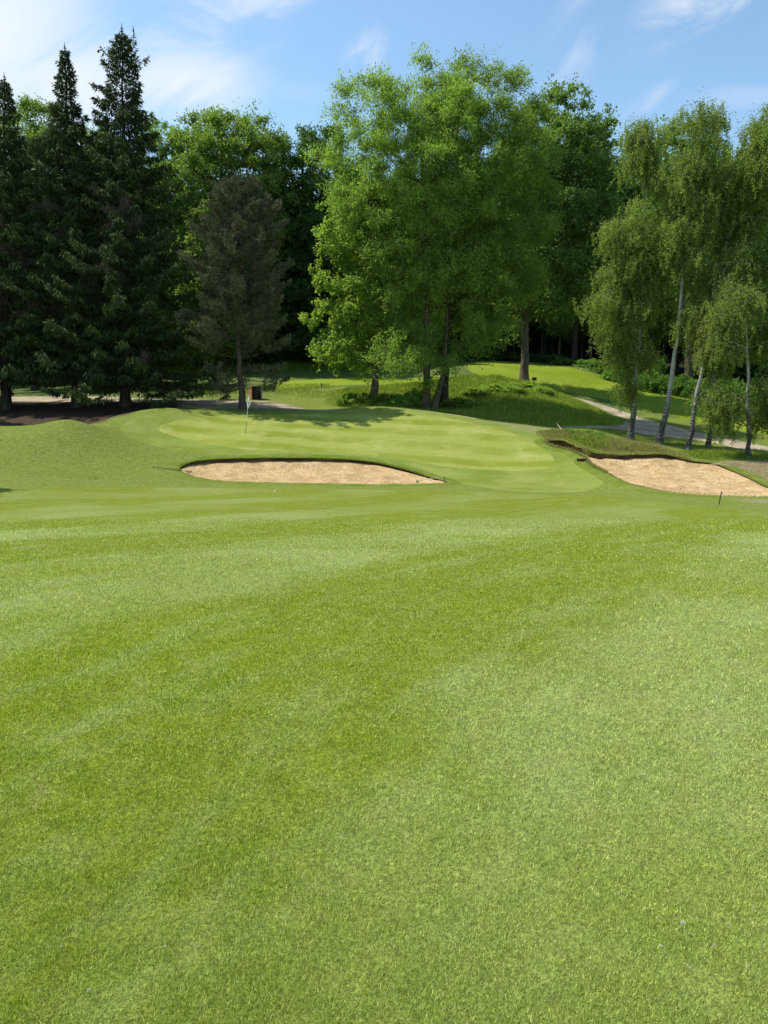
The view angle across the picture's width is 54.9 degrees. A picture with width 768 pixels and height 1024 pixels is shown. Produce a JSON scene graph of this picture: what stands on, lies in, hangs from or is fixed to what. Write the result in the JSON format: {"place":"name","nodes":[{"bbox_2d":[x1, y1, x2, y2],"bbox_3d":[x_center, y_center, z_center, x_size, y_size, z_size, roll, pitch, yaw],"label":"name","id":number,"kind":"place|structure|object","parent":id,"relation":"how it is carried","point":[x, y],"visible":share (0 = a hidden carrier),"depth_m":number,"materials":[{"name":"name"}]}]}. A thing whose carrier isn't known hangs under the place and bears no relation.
{"place":"outdoors","nodes":[
{"label":"outdoors","id":0,"kind":"place"},
{"bbox_2d":[12,396,311,409],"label":"dirt path","id":1,"kind":"structure","parent":0,"point":[188,401],"depth_m":54.95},
{"bbox_2d":[92,383,334,398],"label":"long grass","id":2,"kind":"structure","parent":0,"point":[287,387],"depth_m":61.68,"materials":[{"name":"green plant"}]},
{"bbox_2d":[180,461,443,483],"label":"bunker sand","id":3,"kind":"structure","parent":0,"point":[322,472],"depth_m":37.17,"materials":[{"name":"beige sand"}]},
{"bbox_2d":[416,476,444,482],"bbox_3d":[2.184,-1.494,34.642,1.373,0.337,0.526,0,9,0],"label":"bunker rake","id":4,"kind":"object","parent":3,"relation":"on","point":[430,478],"visible":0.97,"depth_m":34.74,"materials":[{"name":"beige metal"}]},
{"bbox_2d":[0,487,767,1023],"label":"fairway","id":5,"kind":"structure","parent":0,"point":[74,505],"depth_m":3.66,"materials":[{"name":"green plant"}]},
{"bbox_2d":[0,355,767,512],"bbox_3d":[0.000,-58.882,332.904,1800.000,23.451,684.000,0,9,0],"label":"ground","id":6,"kind":"structure","parent":0,"point":[110,418],"depth_m":38.52,"materials":[{"name":"green plant"}]},
{"bbox_2d":[0,336,15,395],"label":"spruce tree","id":7,"kind":"object","parent":6,"relation":"on","point":[12,393],"visible":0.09,"depth_m":57.38,"materials":[{"name":"green plant"}]},
{"bbox_2d":[0,75,68,409],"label":"spruce tree","id":8,"kind":"object","parent":6,"relation":"on","point":[16,199],"visible":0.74,"depth_m":50.44,"materials":[{"name":"green plant"}]},
{"bbox_2d":[0,134,92,390],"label":"spruce tree","id":9,"kind":"object","parent":6,"relation":"on","point":[35,180],"visible":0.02,"depth_m":65.66,"materials":[{"name":"green plant"}]},
{"bbox_2d":[0,93,133,262],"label":"tall tree","id":10,"kind":"object","parent":6,"relation":"on","point":[27,105],"visible":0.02,"depth_m":75.32,"materials":[{"name":"green plant"}]},
{"bbox_2d":[0,421,142,479],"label":"rough grass","id":11,"kind":"structure","parent":6,"relation":"on","point":[61,451],"depth_m":35.52,"materials":[{"name":"green plant"}]},
{"bbox_2d":[0,43,154,407],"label":"spruce tree","id":12,"kind":"object","parent":6,"relation":"on","point":[68,135],"visible":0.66,"depth_m":49.90,"materials":[{"name":"green plant"}]},
{"bbox_2d":[52,144,144,387],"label":"spruce tree","id":13,"kind":"object","parent":6,"relation":"on","point":[92,258],"depth_m":66.26,"materials":[{"name":"green plant"}]},
{"bbox_2d":[16,22,252,407],"bbox_3d":[-17.096,-19.670,50.289,15.578,25.557,12.671,0,9,0],"label":"spruce tree","id":14,"kind":"object","parent":6,"relation":"on","point":[128,161],"visible":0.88,"depth_m":49.59,"materials":[{"name":"green plant"}]},
{"bbox_2d":[116,181,189,369],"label":"forest tree","id":15,"kind":"object","parent":6,"relation":"on","point":[129,235],"visible":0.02,"depth_m":78.41,"materials":[{"name":"green plant"}]},
{"bbox_2d":[115,111,219,373],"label":"tall tree","id":16,"kind":"object","parent":6,"relation":"on","point":[162,150],"visible":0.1,"depth_m":74.69,"materials":[{"name":"green plant"}]},
{"bbox_2d":[151,97,307,369],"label":"tall tree","id":17,"kind":"object","parent":6,"relation":"on","point":[219,160],"visible":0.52,"depth_m":71.91,"materials":[{"name":"green plant"}]},
{"bbox_2d":[173,173,294,409],"bbox_3d":[-9.742,-14.166,48.447,7.604,15.260,7.643,-6,10,-32],"label":"pine tree","id":18,"kind":"object","parent":6,"relation":"on","point":[227,248],"visible":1,"depth_m":47.32,"materials":[{"name":"green plant"}]},
{"bbox_2d":[248,386,261,398],"bbox_3d":[-9.884,-9.166,56.766,0.920,1.015,0.740,-5,10,-31],"label":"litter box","id":19,"kind":"object","parent":6,"relation":"on","point":[254,393],"visible":0.73,"depth_m":56.60,"materials":[{"name":"orange wood"}]},
{"bbox_2d":[217,172,324,365],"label":"forest tree","id":20,"kind":"object","parent":6,"relation":"on","point":[282,327],"visible":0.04,"depth_m":80.17,"materials":[{"name":"green plant"}]},
{"bbox_2d":[268,328,317,363],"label":"shrub","id":21,"kind":"object","parent":6,"relation":"on","point":[301,358],"visible":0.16,"depth_m":79.97,"materials":[{"name":"green plant"}]},
{"bbox_2d":[151,354,460,377],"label":"long grass","id":22,"kind":"structure","parent":6,"relation":"on","point":[302,366],"depth_m":77.66,"materials":[{"name":"green plant"}]},
{"bbox_2d":[247,119,366,366],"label":"tall tree","id":23,"kind":"object","parent":6,"relation":"on","point":[304,185],"visible":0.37,"depth_m":76.23,"materials":[{"name":"green plant"}]},
{"bbox_2d":[163,454,460,486],"bbox_3d":[-3.586,-2.139,36.496,15.042,1.069,7.150,0,9,0],"label":"bunker rim","id":24,"kind":"object","parent":6,"relation":"on","point":[181,474],"visible":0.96,"depth_m":35.87,"materials":[{"name":"green plant"}]},
{"bbox_2d":[153,466,191,473],"bbox_3d":[-10.314,-2.024,35.845,1.897,0.350,0.533,1,9,9],"label":"bunker rake","id":25,"kind":"object","parent":24,"relation":"on","point":[174,469],"visible":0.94,"depth_m":35.81,"materials":[{"name":"beige metal"}]},
{"bbox_2d":[180,459,440,480],"bbox_3d":[-3.581,-1.910,36.532,13.151,1.043,5.250,0,9,0],"label":"bunker lip","id":26,"kind":"object","parent":24,"relation":"on","point":[232,460],"visible":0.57,"depth_m":38.79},
{"bbox_2d":[178,456,446,483],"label":"rim grass","id":27,"kind":"structure","parent":24,"relation":"on","point":[312,458],"depth_m":38.49,"materials":[{"name":"green plant"}]},
{"bbox_2d":[311,165,381,349],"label":"forest tree","id":28,"kind":"object","parent":6,"relation":"on","point":[348,271],"visible":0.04,"depth_m":83.84,"materials":[{"name":"green plant"}]},
{"bbox_2d":[331,392,367,405],"bbox_3d":[-2.388,-8.469,55.873,3.225,1.222,3.832,-9,12,-44],"label":"bramble","id":29,"kind":"object","parent":6,"relation":"on","point":[342,399],"visible":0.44,"depth_m":55.06,"materials":[{"name":"green plant"}]},
{"bbox_2d":[159,411,554,470],"bbox_3d":[-1.575,-4.466,43.728,22.967,2.799,9.918,2,9,12],"label":"putting green","id":30,"kind":"object","parent":6,"relation":"on","point":[439,441],"visible":1,"depth_m":42.20,"materials":[{"name":"green plant"}]},
{"bbox_2d":[245,396,250,433],"bbox_3d":[-7.800,-5.518,42.248,0.414,2.258,0.120,1,9,8],"label":"flagstick","id":31,"kind":"object","parent":30,"relation":"on","point":[248,403],"visible":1,"depth_m":42.15,"materials":[{"name":"white paint"}]},
{"bbox_2d":[297,170,417,395],"bbox_3d":[-1.589,-16.122,54.860,8.645,16.509,7.934,7,12,40],"label":"maple tree","id":32,"kind":"object","parent":6,"relation":"on","point":[347,344],"visible":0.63,"depth_m":53.94,"materials":[{"name":"green plant"}]},
{"bbox_2d":[276,375,439,387],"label":"fairway","id":33,"kind":"structure","parent":6,"relation":"on","point":[347,381],"depth_m":66.53,"materials":[{"name":"green plant"}]},
{"bbox_2d":[121,408,603,492],"bbox_3d":[-0.783,-4.144,42.315,27.305,3.338,14.610,4,10,26],"label":"green collar","id":34,"kind":"object","parent":6,"relation":"on","point":[564,474],"visible":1,"depth_m":39.47,"materials":[{"name":"green plant"}]},
{"bbox_2d":[345,392,381,404],"bbox_3d":[-1.471,-8.360,55.432,2.977,1.294,3.537,4,10,23],"label":"bramble","id":35,"kind":"object","parent":6,"relation":"on","point":[359,397],"visible":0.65,"depth_m":54.47,"materials":[{"name":"green plant"}]},
{"bbox_2d":[361,392,401,405],"bbox_3d":[0.062,-8.311,55.312,4.127,1.294,3.473,-8,12,-41],"label":"bramble","id":36,"kind":"object","parent":6,"relation":"on","point":[386,396],"visible":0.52,"depth_m":54.54,"materials":[{"name":"green plant"}]},
{"bbox_2d":[349,172,440,360],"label":"forest tree","id":37,"kind":"object","parent":6,"relation":"on","point":[400,280],"visible":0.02,"depth_m":82.41,"materials":[{"name":"green plant"}]},
{"bbox_2d":[387,395,422,408],"bbox_3d":[1.273,-8.086,54.882,3.832,1.294,3.225,2,9,10],"label":"bramble","id":38,"kind":"object","parent":6,"relation":"on","point":[403,400],"visible":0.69,"depth_m":54.04,"materials":[{"name":"green plant"}]},
{"bbox_2d":[299,39,519,409],"bbox_3d":[1.917,-19.479,52.429,15.570,24.847,12.065,0,9,0],"label":"ash tree","id":39,"kind":"object","parent":6,"relation":"on","point":[420,221],"visible":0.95,"depth_m":50.68,"materials":[{"name":"green plant"}]},
{"bbox_2d":[403,388,432,405],"bbox_3d":[2.332,-8.351,55.361,2.948,2.012,2.481,3,9,20],"label":"bramble","id":40,"kind":"object","parent":6,"relation":"on","point":[408,395],"visible":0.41,"depth_m":54.79,"materials":[{"name":"green plant"}]},
{"bbox_2d":[384,200,463,357],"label":"forest tree","id":41,"kind":"object","parent":6,"relation":"on","point":[431,304],"visible":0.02,"depth_m":84.10,"materials":[{"name":"green plant"}]},
{"bbox_2d":[438,397,478,409],"bbox_3d":[5.372,-8.072,55.353,3.225,1.006,3.832,8,12,41],"label":"bramble","id":42,"kind":"object","parent":6,"relation":"on","point":[456,402],"visible":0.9,"depth_m":54.75,"materials":[{"name":"green plant"}]},
{"bbox_2d":[418,182,519,360],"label":"forest tree","id":43,"kind":"object","parent":6,"relation":"on","point":[491,347],"visible":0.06,"depth_m":82.85,"materials":[{"name":"green plant"}]},
{"bbox_2d":[452,386,494,395],"bbox_3d":[7.345,-9.448,58.039,3.545,0.919,3.489,-4,10,-23],"label":"bramble","id":44,"kind":"object","parent":6,"relation":"on","point":[467,390],"visible":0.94,"depth_m":57.48,"materials":[{"name":"green plant"}]},
{"bbox_2d":[326,374,628,426],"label":"long grass","id":45,"kind":"structure","parent":6,"relation":"on","point":[535,407],"depth_m":55.72,"materials":[{"name":"green plant"}]},
{"bbox_2d":[459,351,495,360],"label":"shrub","id":46,"kind":"object","parent":6,"relation":"on","point":[488,358],"visible":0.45,"depth_m":83.02,"materials":[{"name":"green plant"}]},
{"bbox_2d":[396,43,574,406],"bbox_3d":[7.126,-20.264,53.563,13.150,25.467,9.755,0,9,0],"label":"ash tree","id":47,"kind":"object","parent":6,"relation":"on","point":[533,162],"visible":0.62,"depth_m":52.10,"materials":[{"name":"green plant"}]},
{"bbox_2d":[479,383,510,391],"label":"bramble","id":48,"kind":"object","parent":6,"relation":"on","point":[496,386],"visible":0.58,"depth_m":58.39,"materials":[{"name":"green plant"}]},
{"bbox_2d":[479,140,535,352],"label":"forest tree","id":49,"kind":"object","parent":6,"relation":"on","point":[505,216],"depth_m":84.15,"materials":[{"name":"green plant"}]},
{"bbox_2d":[495,385,526,394],"bbox_3d":[9.874,-9.748,59.108,3.221,0.919,3.272,-5,10,-29],"label":"bramble","id":50,"kind":"object","parent":6,"relation":"on","point":[514,388],"visible":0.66,"depth_m":58.39,"materials":[{"name":"green plant"}]},
{"bbox_2d":[494,325,536,354],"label":"forest tree","id":51,"kind":"object","parent":6,"relation":"on","point":[509,347],"visible":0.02,"depth_m":101.33,"materials":[{"name":"green plant"}]},
{"bbox_2d":[513,287,528,353],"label":"forest tree","id":52,"kind":"object","parent":6,"relation":"on","point":[514,338],"visible":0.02,"depth_m":88.77,"materials":[{"name":"green plant"}]},
{"bbox_2d":[509,381,545,388],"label":"bramble","id":53,"kind":"object","parent":6,"relation":"on","point":[529,384],"visible":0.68,"depth_m":62.22,"materials":[{"name":"green plant"}]},
{"bbox_2d":[516,352,543,361],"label":"shrub","id":54,"kind":"object","parent":6,"relation":"on","point":[535,357],"visible":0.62,"depth_m":84.28,"materials":[{"name":"green plant"}]},
{"bbox_2d":[528,283,548,354],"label":"forest tree","id":55,"kind":"object","parent":6,"relation":"on","point":[531,322],"visible":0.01,"depth_m":87.67,"materials":[{"name":"green plant"}]},
{"bbox_2d":[528,385,553,394],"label":"bramble","id":56,"kind":"object","parent":6,"relation":"on","point":[539,389],"visible":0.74,"depth_m":60.35,"materials":[{"name":"green plant"}]},
{"bbox_2d":[510,317,584,356],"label":"forest tree","id":57,"kind":"object","parent":6,"relation":"on","point":[552,343],"visible":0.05,"depth_m":97.86,"materials":[{"name":"green plant"}]},
{"bbox_2d":[532,141,565,355],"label":"forest tree","id":58,"kind":"object","parent":6,"relation":"on","point":[544,345],"depth_m":89.59,"materials":[{"name":"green plant"}]},
{"bbox_2d":[542,353,565,362],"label":"shrub","id":59,"kind":"object","parent":6,"relation":"on","point":[548,358],"visible":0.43,"depth_m":83.58,"materials":[{"name":"green plant"}]},
{"bbox_2d":[477,71,633,380],"bbox_3d":[14.455,-23.733,63.465,13.204,25.249,10.124,0,9,0],"label":"oak tree","id":60,"kind":"object","parent":6,"relation":"on","point":[571,259],"visible":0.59,"depth_m":61.59,"materials":[{"name":"green plant"}]},
{"bbox_2d":[534,286,586,354],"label":"forest tree","id":61,"kind":"object","parent":6,"relation":"on","point":[559,327],"visible":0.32,"depth_m":83.57,"materials":[{"name":"green plant"}]},
{"bbox_2d":[550,357,576,364],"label":"shrub","id":62,"kind":"object","parent":6,"relation":"on","point":[561,361],"visible":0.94,"depth_m":80.82,"materials":[{"name":"green plant"}]},
{"bbox_2d":[564,428,582,432],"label":"weed clump","id":63,"kind":"object","parent":6,"relation":"on","point":[572,430],"visible":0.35,"depth_m":43.60,"materials":[{"name":"green plant"}]},
{"bbox_2d":[552,328,598,357],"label":"forest tree","id":64,"kind":"object","parent":6,"relation":"on","point":[585,343],"visible":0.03,"depth_m":98.00,"materials":[{"name":"green plant"}]},
{"bbox_2d":[535,115,627,360],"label":"forest tree","id":65,"kind":"object","parent":6,"relation":"on","point":[574,352],"visible":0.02,"depth_m":81.02,"materials":[{"name":"green plant"}]},
{"bbox_2d":[569,320,595,360],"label":"forest tree","id":66,"kind":"object","parent":6,"relation":"on","point":[581,333],"visible":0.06,"depth_m":90.39,"materials":[{"name":"green plant"}]},
{"bbox_2d":[569,358,598,367],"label":"shrub","id":67,"kind":"object","parent":6,"relation":"on","point":[584,363],"visible":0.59,"depth_m":77.80,"materials":[{"name":"green plant"}]},
{"bbox_2d":[561,429,611,448],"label":"long grass","id":68,"kind":"structure","parent":6,"relation":"on","point":[582,440],"depth_m":41.02,"materials":[{"name":"green plant"}]},
{"bbox_2d":[579,430,593,433],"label":"weed clump","id":69,"kind":"object","parent":6,"relation":"on","point":[586,431],"visible":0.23,"depth_m":42.91,"materials":[{"name":"green plant"}]},
{"bbox_2d":[571,294,604,359],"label":"forest tree","id":70,"kind":"object","parent":6,"relation":"on","point":[585,325],"visible":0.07,"depth_m":83.45,"materials":[{"name":"green plant"}]},
{"bbox_2d":[588,432,610,437],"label":"weed clump","id":71,"kind":"object","parent":6,"relation":"on","point":[603,434],"visible":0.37,"depth_m":42.14,"materials":[{"name":"green plant"}]},
{"bbox_2d":[585,359,616,373],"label":"shrub","id":72,"kind":"object","parent":6,"relation":"on","point":[596,365],"visible":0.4,"depth_m":74.06,"materials":[{"name":"green plant"}]},
{"bbox_2d":[563,149,651,359],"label":"forest tree","id":73,"kind":"object","parent":6,"relation":"on","point":[631,191],"visible":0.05,"depth_m":77.28,"materials":[{"name":"green plant"}]},
{"bbox_2d":[500,421,719,448],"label":"long grass","id":74,"kind":"structure","parent":6,"relation":"on","point":[618,433],"depth_m":47.26,"materials":[{"name":"green plant"}]},
{"bbox_2d":[535,427,688,457],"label":"dry grass","id":75,"kind":"structure","parent":6,"relation":"on","point":[622,445],"depth_m":40.11,"materials":[{"name":"green plant"}]},
{"bbox_2d":[579,317,654,358],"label":"forest tree","id":76,"kind":"object","parent":6,"relation":"on","point":[593,352],"visible":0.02,"depth_m":97.25,"materials":[{"name":"green plant"}]},
{"bbox_2d":[596,364,638,383],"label":"shrub","id":77,"kind":"object","parent":6,"relation":"on","point":[606,375],"visible":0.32,"depth_m":71.34,"materials":[{"name":"green plant"}]},
{"bbox_2d":[572,111,677,439],"bbox_3d":[14.618,-13.852,44.601,7.747,19.504,4.246,-3,9,-20],"label":"birch tree","id":78,"kind":"object","parent":6,"relation":"on","point":[629,275],"visible":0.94,"depth_m":44.20,"materials":[{"name":"green plant"}]},
{"bbox_2d":[534,437,767,498],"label":"bunker rim","id":79,"kind":"object","parent":6,"relation":"on","point":[608,479],"visible":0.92,"depth_m":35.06,"materials":[{"name":"green plant"}]},
{"bbox_2d":[638,369,665,394],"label":"shrub","id":80,"kind":"object","parent":6,"relation":"on","point":[649,384],"visible":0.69,"depth_m":67.99,"materials":[{"name":"green plant"}]},
{"bbox_2d":[637,286,675,350],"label":"forest tree","id":81,"kind":"object","parent":6,"relation":"on","point":[657,330],"visible":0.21,"depth_m":78.79,"materials":[{"name":"green plant"}]},
{"bbox_2d":[647,355,666,374],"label":"shrub","id":82,"kind":"object","parent":6,"relation":"on","point":[663,367],"visible":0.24,"depth_m":75.16,"materials":[{"name":"green plant"}]},
{"bbox_2d":[548,441,766,487],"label":"bunker lip","id":83,"kind":"object","parent":6,"relation":"on","point":[596,456],"visible":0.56,"depth_m":38.85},
{"bbox_2d":[653,374,675,393],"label":"shrub","id":84,"kind":"object","parent":6,"relation":"on","point":[666,377],"visible":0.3,"depth_m":68.48,"materials":[{"name":"green plant"}]},
{"bbox_2d":[646,302,684,358],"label":"forest tree","id":85,"kind":"object","parent":6,"relation":"on","point":[665,340],"visible":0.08,"depth_m":81.52,"materials":[{"name":"green plant"}]},
{"bbox_2d":[643,328,699,357],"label":"forest tree","id":86,"kind":"object","parent":6,"relation":"on","point":[668,349],"visible":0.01,"depth_m":101.25,"materials":[{"name":"green plant"}]},
{"bbox_2d":[660,255,709,371],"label":"forest tree","id":87,"kind":"object","parent":6,"relation":"on","point":[677,360],"depth_m":84.00,"materials":[{"name":"green plant"}]},
{"bbox_2d":[624,114,746,378],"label":"tall tree","id":88,"kind":"object","parent":6,"relation":"on","point":[675,290],"visible":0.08,"depth_m":71.03,"materials":[{"name":"green plant"}]},
{"bbox_2d":[665,374,707,398],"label":"shrub","id":89,"kind":"object","parent":6,"relation":"on","point":[683,384],"visible":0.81,"depth_m":67.22,"materials":[{"name":"green plant"}]},
{"bbox_2d":[642,86,746,444],"bbox_3d":[17.794,-13.834,43.435,5.888,20.220,4.457,0,9,0],"label":"birch tree","id":90,"kind":"object","parent":6,"relation":"on","point":[694,180],"visible":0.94,"depth_m":42.33,"materials":[{"name":"green plant"}]},
{"bbox_2d":[689,377,719,395],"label":"shrub","id":91,"kind":"object","parent":6,"relation":"on","point":[696,380],"visible":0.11,"depth_m":67.85,"materials":[{"name":"green plant"}]},
{"bbox_2d":[670,234,767,449],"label":"birch tree","id":92,"kind":"object","parent":6,"relation":"on","point":[728,275],"visible":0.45,"depth_m":42.16,"materials":[{"name":"green plant"}]},
{"bbox_2d":[680,447,767,461],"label":"long grass","id":93,"kind":"structure","parent":6,"relation":"on","point":[716,455],"depth_m":40.48,"materials":[{"name":"green plant"}]},
{"bbox_2d":[683,209,767,383],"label":"forest tree","id":94,"kind":"object","parent":6,"relation":"on","point":[742,375],"visible":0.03,"depth_m":75.95,"materials":[{"name":"green plant"}]},
{"bbox_2d":[686,278,767,458],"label":"birch tree","id":95,"kind":"object","parent":6,"relation":"on","point":[722,407],"visible":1,"depth_m":39.77,"materials":[{"name":"green plant"}]},
{"bbox_2d":[710,377,745,402],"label":"shrub","id":96,"kind":"object","parent":6,"relation":"on","point":[741,384],"visible":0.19,"depth_m":67.16,"materials":[{"name":"green plant"}]},
{"bbox_2d":[705,144,767,446],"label":"birch tree","id":97,"kind":"object","parent":6,"relation":"on","point":[727,237],"visible":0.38,"depth_m":43.24,"materials":[{"name":"green plant"}]},
{"bbox_2d":[723,102,767,374],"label":"birch tree","id":98,"kind":"object","parent":6,"relation":"on","point":[755,168],"visible":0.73,"depth_m":41.70,"materials":[{"name":"green plant"}]},
{"bbox_2d":[726,461,767,477],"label":"dry grass","id":99,"kind":"structure","parent":6,"relation":"on","point":[765,464],"depth_m":37.90,"materials":[{"name":"plant"}]},
{"bbox_2d":[728,208,767,384],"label":"forest tree","id":100,"kind":"object","parent":6,"relation":"on","point":[738,371],"visible":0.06,"depth_m":74.03,"materials":[{"name":"green plant"}]},
{"bbox_2d":[738,379,767,405],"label":"shrub","id":101,"kind":"object","parent":6,"relation":"on","point":[751,392],"visible":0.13,"depth_m":66.58,"materials":[{"name":"green plant"}]},
{"bbox_2d":[0,0,767,194],"label":"sky","id":102,"kind":"structure","parent":0,"point":[650,57],"materials":[{"name":"blue"}]},
{"bbox_2d":[464,361,766,434],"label":"tee lawn","id":103,"kind":"structure","parent":0,"point":[570,380],"depth_m":67.41,"materials":[{"name":"green plant"}]},
{"bbox_2d":[561,395,767,450],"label":"dirt path","id":104,"kind":"structure","parent":0,"point":[645,426],"depth_m":50.48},
{"bbox_2d":[589,457,767,496],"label":"bunker sand","id":105,"kind":"structure","parent":0,"point":[674,475],"depth_m":34.83,"materials":[{"name":"beige sand"}]}
]}

